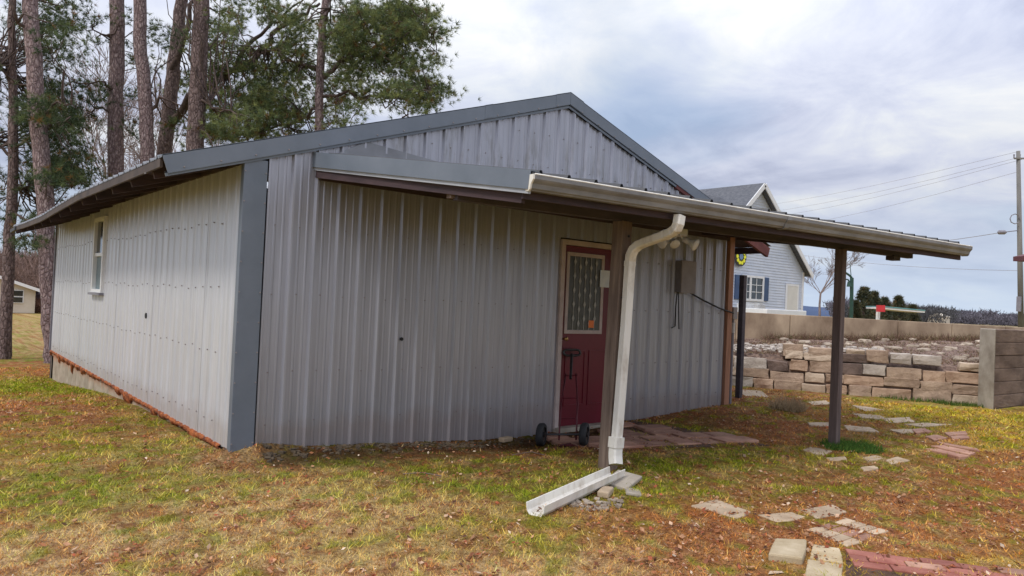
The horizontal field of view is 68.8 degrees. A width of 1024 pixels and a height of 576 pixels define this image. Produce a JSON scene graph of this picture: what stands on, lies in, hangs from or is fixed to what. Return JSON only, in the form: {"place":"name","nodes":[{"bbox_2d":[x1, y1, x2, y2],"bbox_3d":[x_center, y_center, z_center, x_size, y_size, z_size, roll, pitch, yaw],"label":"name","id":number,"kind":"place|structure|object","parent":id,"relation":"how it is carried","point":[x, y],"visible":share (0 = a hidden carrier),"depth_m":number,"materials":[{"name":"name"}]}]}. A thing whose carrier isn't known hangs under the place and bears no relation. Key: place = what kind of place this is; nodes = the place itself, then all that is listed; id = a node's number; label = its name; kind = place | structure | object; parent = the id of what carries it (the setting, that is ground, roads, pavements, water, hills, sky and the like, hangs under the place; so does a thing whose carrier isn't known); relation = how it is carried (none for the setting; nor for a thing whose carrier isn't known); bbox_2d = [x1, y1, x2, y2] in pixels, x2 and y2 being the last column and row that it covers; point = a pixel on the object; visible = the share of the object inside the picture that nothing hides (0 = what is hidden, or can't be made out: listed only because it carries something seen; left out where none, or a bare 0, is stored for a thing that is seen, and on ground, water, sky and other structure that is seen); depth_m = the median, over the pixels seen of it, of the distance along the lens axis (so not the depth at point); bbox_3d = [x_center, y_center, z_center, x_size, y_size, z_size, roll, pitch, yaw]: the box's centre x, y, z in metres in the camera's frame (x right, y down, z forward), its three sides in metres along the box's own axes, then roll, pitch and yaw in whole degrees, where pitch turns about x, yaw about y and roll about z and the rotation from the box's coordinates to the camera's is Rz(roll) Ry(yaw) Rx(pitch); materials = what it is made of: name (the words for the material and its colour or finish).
{"place":"outdoors","nodes":[
{"label":"outdoors","id":0,"kind":"place"},
{"bbox_2d":[0,312,1023,575],"bbox_3d":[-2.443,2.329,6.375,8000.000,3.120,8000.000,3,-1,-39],"label":"ground","id":1,"kind":"structure","parent":0,"point":[26,342],"depth_m":5.60,"materials":[{"name":"green plant"}]},
{"bbox_2d":[0,244,38,288],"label":"woods","id":2,"kind":"object","parent":1,"relation":"on","point":[27,270],"visible":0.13,"depth_m":87.35,"materials":[{"name":"brown plant"}]},
{"bbox_2d":[0,276,39,313],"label":"cream house","id":3,"kind":"structure","parent":1,"relation":"on","point":[24,298],"depth_m":65.42,"materials":[{"name":"beige paint"}]},
{"bbox_2d":[13,290,23,302],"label":"window","id":4,"kind":"structure","parent":3,"relation":"in","point":[18,294],"depth_m":65.20,"materials":[{"name":"white glass"}]},
{"bbox_2d":[35,297,40,312],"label":"brush","id":5,"kind":"object","parent":1,"relation":"on","point":[37,305],"visible":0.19,"depth_m":67.67,"materials":[{"name":"brown plant"}]},
{"bbox_2d":[0,0,114,358],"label":"pine tree","id":6,"kind":"object","parent":1,"relation":"on","point":[67,169],"visible":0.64,"depth_m":17.74,"materials":[{"name":"green plant"}]},
{"bbox_2d":[8,0,120,362],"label":"pine tree","id":7,"kind":"object","parent":1,"relation":"on","point":[33,39],"visible":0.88,"depth_m":17.11,"materials":[{"name":"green plant"}]},
{"bbox_2d":[0,28,161,183],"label":"bare tree","id":8,"kind":"object","parent":1,"relation":"on","point":[94,147],"visible":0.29,"depth_m":32.40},
{"bbox_2d":[65,121,138,198],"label":"bare tree","id":9,"kind":"object","parent":1,"relation":"on","point":[132,161],"visible":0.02,"depth_m":44.10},
{"bbox_2d":[49,0,179,178],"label":"pine tree","id":10,"kind":"object","parent":1,"relation":"on","point":[117,42],"visible":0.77,"depth_m":19.84,"materials":[{"name":"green plant"}]},
{"bbox_2d":[7,72,224,230],"bbox_3d":[-20.747,-5.122,39.295,10.671,14.692,13.190,3,-1,-39],"label":"bare tree","id":11,"kind":"object","parent":1,"relation":"on","point":[159,108],"visible":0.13,"depth_m":37.96,"materials":[{"name":"plant"}]},
{"bbox_2d":[128,0,205,163],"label":"pine tree","id":12,"kind":"object","parent":1,"relation":"on","point":[145,93],"visible":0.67,"depth_m":19.09,"materials":[{"name":"brown plant"}]},
{"bbox_2d":[66,68,267,186],"bbox_3d":[-17.162,-4.074,37.356,11.728,12.695,8.667,3,-1,-39],"label":"bare tree","id":13,"kind":"object","parent":1,"relation":"on","point":[132,123],"visible":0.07,"depth_m":35.62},
{"bbox_2d":[166,0,278,149],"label":"pine tree","id":14,"kind":"object","parent":1,"relation":"on","point":[198,95],"visible":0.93,"depth_m":18.42,"materials":[{"name":"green plant"}]},
{"bbox_2d":[132,0,320,156],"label":"pine tree","id":15,"kind":"object","parent":1,"relation":"on","point":[174,79],"visible":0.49,"depth_m":21.31,"materials":[{"name":"green plant"}]},
{"bbox_2d":[204,0,481,211],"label":"pine tree","id":16,"kind":"object","parent":1,"relation":"on","point":[397,24],"visible":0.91,"depth_m":19.13,"materials":[{"name":"green plant"}]},
{"bbox_2d":[262,436,534,462],"bbox_3d":[-0.818,1.547,7.374,3.324,0.227,0.450,3,-1,-39],"label":"rubble","id":17,"kind":"object","parent":1,"relation":"on","point":[271,457],"visible":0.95,"depth_m":7.00,"materials":[{"name":"gravel"}]},
{"bbox_2d":[403,472,441,475],"bbox_3d":[-0.729,1.520,6.117,0.317,0.014,0.063,3,-1,1],"label":"stick","id":18,"kind":"object","parent":1,"relation":"on","point":[423,472],"visible":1,"depth_m":6.11,"materials":[{"name":"brown wood"}]},
{"bbox_2d":[10,92,972,470],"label":"metal building","id":19,"kind":"structure","parent":1,"relation":"on","point":[422,278],"depth_m":7.70,"materials":[{"name":"grey paint"}]},
{"bbox_2d":[88,216,107,295],"bbox_3d":[-6.002,-0.464,10.887,0.130,1.135,0.790,3,-1,-39],"label":"window","id":20,"kind":"structure","parent":19,"relation":"in","point":[100,223],"depth_m":10.95,"materials":[{"name":"white plastic"}]},
{"bbox_2d":[558,245,610,425],"bbox_3d":[0.915,0.584,9.111,0.890,2.150,0.105,3,-1,-39],"label":"door","id":21,"kind":"structure","parent":19,"relation":"in","point":[585,309],"depth_m":9.09,"materials":[{"name":"red paint"}]},
{"bbox_2d":[600,270,609,287],"bbox_3d":[1.158,-0.113,9.284,0.180,0.210,0.008,3,-1,-39],"label":"paper notice","id":22,"kind":"object","parent":19,"relation":"attached to","point":[604,277],"visible":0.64,"depth_m":9.27,"materials":[{"name":"white paper"}]},
{"bbox_2d":[657,229,698,250],"bbox_3d":[1.561,-0.457,7.030,0.398,0.202,0.188,3,-1,1],"label":"flood light","id":23,"kind":"object","parent":19,"relation":"attached to","point":[693,244],"visible":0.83,"depth_m":6.99,"materials":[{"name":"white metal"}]},
{"bbox_2d":[675,260,696,293],"bbox_3d":[2.368,-0.148,10.200,0.325,0.445,0.116,3,-1,-39],"label":"electrical box","id":24,"kind":"object","parent":19,"relation":"attached to","point":[685,278],"visible":1,"depth_m":10.12,"materials":[{"name":"grey metal"}]},
{"bbox_2d":[671,292,677,327],"bbox_3d":[2.196,0.301,10.089,0.087,0.494,0.031,3,-1,-39],"label":"hanging cable","id":25,"kind":"object","parent":24,"relation":"hanging from","point":[675,309],"visible":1,"depth_m":10.10,"materials":[{"name":"black rubber"}]},
{"bbox_2d":[678,292,679,328],"bbox_3d":[2.263,0.309,10.147,0.019,0.502,0.077,2,-1,36],"label":"hanging cable","id":26,"kind":"object","parent":24,"relation":"hanging from","point":[678,311],"visible":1,"depth_m":10.14,"materials":[{"name":"black rubber"}]},
{"bbox_2d":[691,294,733,313],"bbox_3d":[2.820,0.207,10.573,1.055,0.290,0.024,3,-1,-38],"label":"slanting cable","id":27,"kind":"object","parent":19,"relation":"attached to","point":[712,304],"visible":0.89,"depth_m":10.57,"materials":[{"name":"black rubber"}]},
{"bbox_2d":[729,307,737,403],"bbox_3d":[3.220,1.008,10.989,0.110,1.460,0.100,3,-1,-39],"label":"conduit riser","id":28,"kind":"object","parent":19,"relation":"attached to","point":[735,311],"visible":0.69,"depth_m":10.98,"materials":[{"name":"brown metal"}]},
{"bbox_2d":[734,254,746,265],"bbox_3d":[9.066,-1.243,29.607,0.782,0.782,0.070,3,-1,-39],"label":"round ornament","id":29,"kind":"object","parent":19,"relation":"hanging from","point":[740,259],"visible":0.65,"depth_m":29.55,"materials":[{"name":"yellow paint"}]},
{"bbox_2d":[499,436,512,442],"bbox_3d":[-0.069,1.657,8.184,0.080,0.050,0.160,2,-1,39],"label":"brick","id":30,"kind":"object","parent":1,"relation":"on","point":[504,439],"visible":1,"depth_m":8.14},
{"bbox_2d":[0,382,1023,575],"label":"fallen leaves","id":31,"kind":"object","parent":1,"relation":"on","point":[393,564],"visible":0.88,"depth_m":5.12,"materials":[{"name":"brown dry brown-orange leaves"}]},
{"bbox_2d":[535,348,589,445],"bbox_3d":[0.665,1.222,8.429,0.558,1.027,1.030,2,-1,15],"label":"hand truck","id":32,"kind":"object","parent":1,"relation":"on","point":[542,434],"visible":1,"depth_m":8.07,"materials":[{"name":"black metal"}]},
{"bbox_2d":[526,466,624,516],"bbox_3d":[0.512,1.520,5.634,0.150,0.125,1.296,2,-1,33],"label":"splash trough","id":33,"kind":"object","parent":1,"relation":"on","point":[562,496],"visible":0.98,"depth_m":5.53,"materials":[{"name":"white metal"}]},
{"bbox_2d":[569,496,623,510],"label":"gravel","id":34,"kind":"structure","parent":1,"relation":"on","point":[585,501],"depth_m":5.42,"materials":[{"name":"grey gravel"}]},
{"bbox_2d":[597,486,613,498],"bbox_3d":[0.717,1.564,5.726,0.090,0.050,0.200,2,-1,19],"label":"brick","id":35,"kind":"object","parent":1,"relation":"on","point":[605,492],"visible":0.9,"depth_m":5.65,"materials":[{"name":"beige stone"}]},
{"bbox_2d":[608,470,641,489],"bbox_3d":[0.900,1.572,6.101,0.220,0.093,0.342,2,-1,31],"label":"flat stone","id":36,"kind":"object","parent":1,"relation":"on","point":[628,478],"visible":0.53,"depth_m":6.05,"materials":[{"name":"stone"}]},
{"bbox_2d":[625,488,641,496],"bbox_3d":[0.946,1.596,5.843,0.120,0.064,0.261,2,-1,7],"label":"flat stone","id":37,"kind":"object","parent":1,"relation":"on","point":[628,491],"visible":0.82,"depth_m":5.73,"materials":[{"name":"stone"}]},
{"bbox_2d":[546,420,769,447],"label":"patio","id":38,"kind":"structure","parent":1,"relation":"on","point":[649,429],"depth_m":8.43,"materials":[{"name":"stone"}]},
{"bbox_2d":[735,275,746,397],"bbox_3d":[3.595,0.813,11.739,0.085,2.030,0.085,3,-1,-39],"label":"gate post","id":39,"kind":"object","parent":1,"relation":"on","point":[740,336],"visible":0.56,"depth_m":11.71,"materials":[{"name":"black metal"}]},
{"bbox_2d":[768,538,806,564],"bbox_3d":[1.685,1.646,4.554,0.195,0.152,0.422,2,-1,25],"label":"paving block","id":40,"kind":"object","parent":1,"relation":"on","point":[790,550],"depth_m":4.46,"materials":[{"name":"beige stone"}]},
{"bbox_2d":[763,392,814,412],"bbox_3d":[3.941,1.671,10.656,0.743,0.352,0.705,2,-1,23],"label":"weed clump","id":41,"kind":"object","parent":1,"relation":"on","point":[786,406],"visible":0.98,"depth_m":10.58,"materials":[{"name":"brown plant"}]},
{"bbox_2d":[804,248,867,315],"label":"bare tree","id":42,"kind":"object","parent":1,"relation":"on","point":[830,275],"visible":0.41,"depth_m":63.07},
{"bbox_2d":[846,266,853,317],"bbox_3d":[17.899,0.754,39.965,0.864,4.131,0.270,3,-1,-9],"label":"green lamp post","id":43,"kind":"object","parent":1,"relation":"on","point":[850,283],"visible":0.74,"depth_m":39.92,"materials":[{"name":"metal"}]},
{"bbox_2d":[819,437,886,453],"bbox_3d":[3.757,1.765,8.271,0.727,0.167,0.723,3,-1,-39],"label":"weed clump","id":44,"kind":"object","parent":1,"relation":"on","point":[849,445],"visible":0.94,"depth_m":8.21,"materials":[{"name":"green plant"}]},
{"bbox_2d":[847,299,862,318],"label":"cedar tree","id":45,"kind":"object","parent":1,"relation":"on","point":[857,312],"visible":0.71,"depth_m":65.75,"materials":[{"name":"green plant"}]},
{"bbox_2d":[732,344,978,403],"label":"stacked block wall","id":46,"kind":"structure","parent":1,"relation":"on","point":[861,376],"depth_m":13.09,"materials":[{"name":"beige stone"}]},
{"bbox_2d":[848,285,884,319],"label":"cedar tree","id":47,"kind":"object","parent":1,"relation":"on","point":[864,294],"visible":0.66,"depth_m":69.69,"materials":[{"name":"green plant"}]},
{"bbox_2d":[861,290,886,319],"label":"cedar tree","id":48,"kind":"object","parent":1,"relation":"on","point":[877,299],"visible":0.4,"depth_m":73.69,"materials":[{"name":"green plant"}]},
{"bbox_2d":[734,312,1023,338],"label":"concrete retaining wall","id":49,"kind":"structure","parent":1,"relation":"on","point":[757,325],"depth_m":16.79,"materials":[{"name":"beige concrete"}]},
{"bbox_2d":[880,296,899,320],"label":"cedar tree","id":50,"kind":"object","parent":1,"relation":"on","point":[888,314],"visible":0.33,"depth_m":84.68,"materials":[{"name":"green plant"}]},
{"bbox_2d":[825,302,964,322],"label":"dark tree belt","id":51,"kind":"object","parent":1,"relation":"on","point":[933,311],"visible":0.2,"depth_m":194.38,"materials":[{"name":"green plant"}]},
{"bbox_2d":[866,305,924,319],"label":"roadside canopy","id":52,"kind":"object","parent":1,"relation":"on","point":[880,308],"visible":0.84,"depth_m":62.50,"materials":[{"name":"white metal"}]},
{"bbox_2d":[891,294,910,320],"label":"cedar tree","id":53,"kind":"object","parent":1,"relation":"on","point":[898,301],"visible":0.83,"depth_m":89.64,"materials":[{"name":"green plant"}]},
{"bbox_2d":[903,303,923,321],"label":"cedar tree","id":54,"kind":"object","parent":1,"relation":"on","point":[914,316],"visible":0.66,"depth_m":94.61,"materials":[{"name":"green plant"}]},
{"bbox_2d":[881,394,946,402],"bbox_3d":[6.952,1.911,13.070,1.268,0.180,1.252,3,-1,-39],"label":"weed clump","id":55,"kind":"object","parent":1,"relation":"on","point":[913,399],"visible":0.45,"depth_m":12.66,"materials":[{"name":"green plant"}]},
{"bbox_2d":[823,297,1017,325],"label":"tree line","id":56,"kind":"object","parent":1,"relation":"on","point":[989,317],"visible":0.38,"depth_m":311.34,"materials":[{"name":"twig"},{"name":"dark green foliage"}]},
{"bbox_2d":[845,549,1023,575],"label":"brick edging","id":57,"kind":"object","parent":1,"relation":"on","point":[888,567],"visible":0.94,"depth_m":4.35,"materials":[{"name":"brick"}]},
{"bbox_2d":[928,313,949,322],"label":"pale building","id":58,"kind":"structure","parent":1,"relation":"on","point":[947,320],"depth_m":198.70,"materials":[{"name":"white"}]},
{"bbox_2d":[934,398,984,407],"bbox_3d":[7.457,1.910,12.415,0.833,0.132,0.859,3,-1,-39],"label":"weed clump","id":59,"kind":"object","parent":1,"relation":"on","point":[973,404],"visible":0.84,"depth_m":12.28,"materials":[{"name":"green plant"}]},
{"bbox_2d":[978,328,1023,408],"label":"concrete wall end","id":60,"kind":"structure","parent":1,"relation":"on","point":[1001,371],"depth_m":12.21,"materials":[{"name":"grey concrete"}]},
{"bbox_2d":[997,151,1023,326],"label":"utility pole","id":61,"kind":"object","parent":1,"relation":"on","point":[1019,298],"visible":0.96,"depth_m":44.88,"materials":[{"name":"grey wood"}]},
{"bbox_2d":[777,152,1014,203],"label":"power line","id":62,"kind":"object","parent":61,"relation":"attached to","point":[909,177],"visible":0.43,"depth_m":55.33,"materials":[{"name":"black metal"}]},
{"bbox_2d":[786,159,1010,209],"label":"power line","id":63,"kind":"object","parent":61,"relation":"attached to","point":[909,184],"visible":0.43,"depth_m":55.53,"materials":[{"name":"black metal"}]},
{"bbox_2d":[795,159,1021,213],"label":"power line","id":64,"kind":"object","parent":61,"relation":"attached to","point":[919,186],"visible":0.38,"depth_m":54.84,"materials":[{"name":"black metal"}]},
{"bbox_2d":[804,255,1016,270],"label":"power line","id":65,"kind":"object","parent":61,"relation":"attached to","point":[926,267],"visible":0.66,"depth_m":52.07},
{"bbox_2d":[829,172,1015,219],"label":"power line","id":66,"kind":"object","parent":61,"relation":"attached to","point":[927,196],"visible":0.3,"depth_m":54.30,"materials":[{"name":"black metal"}]},
{"bbox_2d":[1013,254,1023,261],"bbox_3d":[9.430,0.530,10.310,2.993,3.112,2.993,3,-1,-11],"label":"sign","id":67,"kind":"object","parent":61,"relation":"attached to","point":[1019,258],"visible":1,"depth_m":11.41,"materials":[{"name":"red metal"}]},
{"bbox_2d":[0,0,1023,314],"label":"sky","id":68,"kind":"structure","parent":0,"point":[803,99],"materials":[{"name":"grey"}]},
{"bbox_2d":[700,183,813,310],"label":"blue house","id":69,"kind":"structure","parent":0,"point":[776,276],"depth_m":31.18,"materials":[{"name":"blue wood"}]},
{"bbox_2d":[741,274,764,301],"bbox_3d":[9.761,0.013,30.345,1.578,1.037,0.090,3,-1,-39],"label":"window","id":70,"kind":"structure","parent":69,"relation":"in","point":[755,284],"depth_m":30.47,"materials":[{"name":"white glass"}]},
{"bbox_2d":[787,286,797,309],"bbox_3d":[12.058,1.014,32.241,0.827,2.192,0.026,3,-1,-39],"label":"door","id":71,"kind":"structure","parent":69,"relation":"in","point":[792,293],"depth_m":32.24,"materials":[{"name":"beige wood"}]},
{"bbox_2d":[746,308,805,315],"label":"white terrace","id":72,"kind":"structure","parent":0,"point":[777,311],"depth_m":25.82,"materials":[{"name":"white concrete"}]},
{"bbox_2d":[737,303,753,307],"bbox_3d":[8.827,0.659,28.260,0.560,0.218,0.400,3,-1,-39],"label":"grey unit","id":73,"kind":"object","parent":72,"relation":"on","point":[749,305],"visible":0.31,"depth_m":28.13,"materials":[{"name":"grey metal"}]},
{"bbox_2d":[752,303,764,308],"bbox_3d":[9.423,0.695,28.751,0.560,0.218,0.400,3,-1,-39],"label":"grey unit","id":74,"kind":"object","parent":72,"relation":"on","point":[759,305],"visible":0.64,"depth_m":28.55,"materials":[{"name":"grey metal"}]},
{"bbox_2d":[691,390,979,575],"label":"stepping stone path","id":75,"kind":"structure","parent":0,"point":[814,566],"depth_m":5.49,"materials":[{"name":"beige stone"}]},
{"bbox_2d":[733,328,979,372],"bbox_3d":[7.491,1.147,14.752,8.526,0.868,4.472,3,-1,0],"label":"garden bed","id":76,"kind":"object","parent":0,"point":[953,351],"visible":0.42,"depth_m":15.24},
{"bbox_2d":[803,306,951,321],"bbox_3d":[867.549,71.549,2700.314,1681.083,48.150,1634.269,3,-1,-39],"label":"hills","id":77,"kind":"structure","parent":0,"point":[811,311],"depth_m":2332.46,"materials":[{"name":"blue"}]}
]}

